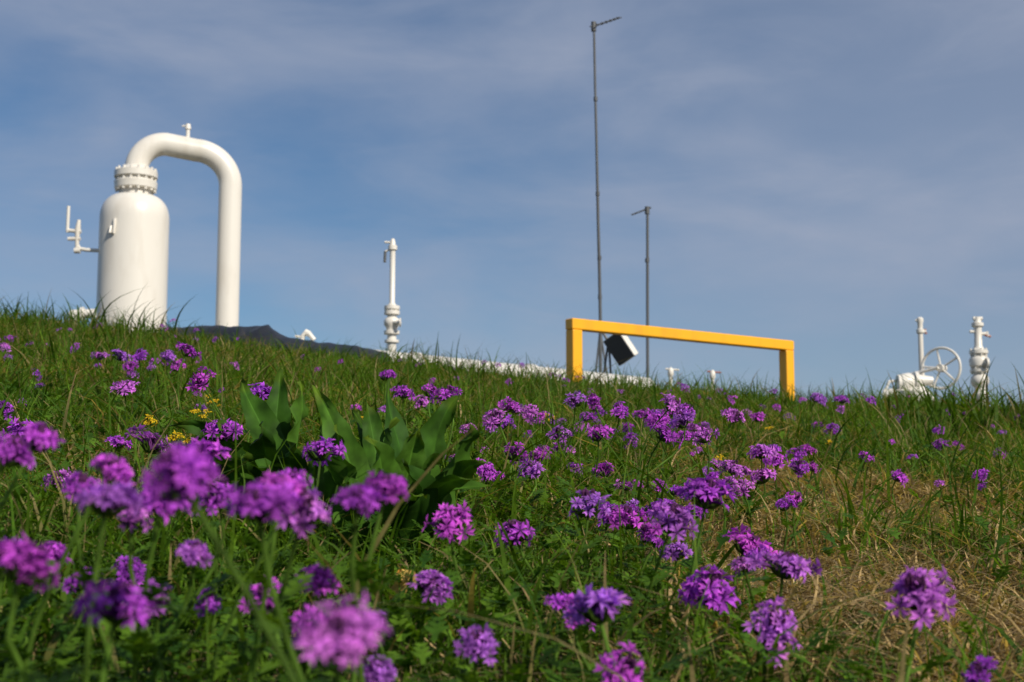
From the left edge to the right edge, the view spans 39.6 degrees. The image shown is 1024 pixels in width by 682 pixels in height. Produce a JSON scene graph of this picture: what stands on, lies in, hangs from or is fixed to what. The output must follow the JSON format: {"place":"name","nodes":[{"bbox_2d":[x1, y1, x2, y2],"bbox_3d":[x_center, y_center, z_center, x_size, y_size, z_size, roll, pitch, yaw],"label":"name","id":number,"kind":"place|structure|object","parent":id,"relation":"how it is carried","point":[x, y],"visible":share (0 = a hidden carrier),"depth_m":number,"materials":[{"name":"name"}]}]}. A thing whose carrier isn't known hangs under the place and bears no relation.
{"place":"outdoors","nodes":[
{"label":"outdoors","id":0,"kind":"place"},
{"bbox_2d":[0,285,1023,681],"bbox_3d":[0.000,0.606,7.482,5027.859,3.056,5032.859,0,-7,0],"label":"ground","id":1,"kind":"structure","parent":0,"point":[672,606],"depth_m":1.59,"materials":[{"name":"green plant"}]},
{"bbox_2d":[69,307,96,320],"bbox_3d":[-4.577,-0.259,15.145,0.284,0.209,0.150,0,-7,0],"label":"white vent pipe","id":2,"kind":"object","parent":1,"relation":"on","point":[84,312],"visible":0.33,"depth_m":15.10,"materials":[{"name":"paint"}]},
{"bbox_2d":[66,124,241,330],"bbox_3d":[-4.621,-1.087,18.406,2.098,3.558,0.891,4,-8,-29],"label":"white pressure vessel","id":3,"kind":"object","parent":1,"relation":"on","point":[132,250],"visible":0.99,"depth_m":18.14,"materials":[{"name":"paint"}]},
{"bbox_2d":[166,368,331,534],"bbox_3d":[-0.330,0.151,1.849,0.247,0.261,0.210,-6,-9,40],"label":"broadleaf dock plant","id":4,"kind":"object","parent":1,"relation":"on","point":[268,421],"visible":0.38,"depth_m":1.86,"materials":[{"name":"green plant"}]},
{"bbox_2d":[161,325,387,363],"bbox_3d":[-1.561,0.106,9.936,1.574,0.352,1.750,0,-7,0],"label":"black plastic tarp","id":5,"kind":"object","parent":1,"relation":"on","point":[254,333],"visible":0.23,"depth_m":9.31,"materials":[{"name":"black plastic"}]},
{"bbox_2d":[383,238,400,351],"bbox_3d":[-1.075,-0.241,13.105,0.230,1.433,0.150,-5,-8,33],"label":"white valve riser","id":6,"kind":"object","parent":1,"relation":"on","point":[392,322],"visible":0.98,"depth_m":13.09,"materials":[{"name":"paint"}]},
{"bbox_2d":[312,378,506,570],"bbox_3d":[-0.152,0.168,1.712,0.197,0.272,0.278,6,-9,-39],"label":"broadleaf dock plant","id":7,"kind":"object","parent":1,"relation":"on","point":[395,448],"visible":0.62,"depth_m":1.71,"materials":[{"name":"green plant"}]},
{"bbox_2d":[295,329,652,388],"bbox_3d":[-0.302,0.497,12.837,0.318,0.801,5.566,-6,-9,42],"label":"white pipeline","id":8,"kind":"object","parent":1,"relation":"on","point":[306,332],"visible":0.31,"depth_m":13.02,"materials":[{"name":"paint"}]},
{"bbox_2d":[144,394,833,496],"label":"yellow wildflowers","id":9,"kind":"object","parent":1,"relation":"on","point":[151,421],"visible":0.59,"depth_m":2.66,"materials":[{"name":"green plant"}]},
{"bbox_2d":[0,318,1023,681],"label":"purple verbena flowers","id":10,"kind":"object","parent":1,"relation":"on","point":[330,632],"visible":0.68,"depth_m":1.12,"materials":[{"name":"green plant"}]},
{"bbox_2d":[371,569,416,609],"bbox_3d":[-0.129,0.251,1.420,0.069,0.046,0.022,0,-7,0],"label":"yellowed leaf","id":11,"kind":"object","parent":10,"relation":"on","point":[395,587],"visible":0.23,"depth_m":1.42,"materials":[{"name":"yellow plant"}]},
{"bbox_2d":[589,17,621,372],"bbox_3d":[1.345,-1.698,20.359,0.528,6.140,0.205,0,-7,0],"label":"tall antenna mast","id":12,"kind":"object","parent":1,"relation":"on","point":[600,346],"visible":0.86,"depth_m":20.37,"materials":[{"name":"metal"}]},
{"bbox_2d":[602,333,637,373],"bbox_3d":[1.184,0.446,16.109,0.233,1.159,0.501,7,-10,-44],"label":"solar panel box","id":13,"kind":"object","parent":1,"relation":"on","point":[621,348],"visible":0.69,"depth_m":16.07,"materials":[{"name":"black paint"}]},
{"bbox_2d":[631,206,650,376],"bbox_3d":[1.848,-0.277,20.184,0.300,3.322,0.148,0,-7,0],"label":"short antenna mast","id":14,"kind":"object","parent":1,"relation":"on","point":[647,210],"visible":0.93,"depth_m":20.25,"materials":[{"name":"metal"}]},
{"bbox_2d":[665,367,678,387],"bbox_3d":[1.473,0.401,13.048,0.127,0.319,0.054,0,-7,0],"label":"white valve","id":15,"kind":"object","parent":1,"relation":"on","point":[671,370],"visible":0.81,"depth_m":13.05,"materials":[{"name":"paint"}]},
{"bbox_2d":[565,318,794,400],"bbox_3d":[1.396,0.400,11.336,2.390,0.976,0.092,5,-9,-36],"label":"yellow guard rail","id":16,"kind":"object","parent":1,"relation":"on","point":[576,328],"visible":0.62,"depth_m":11.24,"materials":[{"name":"metal"}]},
{"bbox_2d":[707,370,720,389],"bbox_3d":[1.856,0.425,13.045,0.127,0.319,0.054,0,-7,0],"label":"white valve","id":17,"kind":"object","parent":1,"relation":"on","point":[712,373],"visible":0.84,"depth_m":13.04,"materials":[{"name":"paint"}]},
{"bbox_2d":[915,317,926,386],"bbox_3d":[4.119,0.347,14.260,0.107,1.185,0.079,-3,-8,26],"label":"white vent riser","id":18,"kind":"object","parent":1,"relation":"on","point":[920,331],"visible":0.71,"depth_m":14.29,"materials":[{"name":"paint"}]},
{"bbox_2d":[882,347,961,399],"bbox_3d":[3.971,0.531,13.852,0.747,0.955,0.316,0,-7,0],"label":"handwheel gate valve","id":19,"kind":"object","parent":1,"relation":"on","point":[939,367],"visible":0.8,"depth_m":13.81,"materials":[{"name":"white paint"}]},
{"bbox_2d":[969,317,990,402],"bbox_3d":[4.639,0.350,14.050,0.234,1.197,0.194,-5,-9,38],"label":"white valve riser","id":20,"kind":"object","parent":1,"relation":"on","point":[979,360],"visible":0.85,"depth_m":14.03,"materials":[{"name":"paint"}]},
{"bbox_2d":[0,0,1023,405],"label":"sky","id":21,"kind":"structure","parent":0,"point":[828,178],"materials":[{"name":"blue"}]}
]}

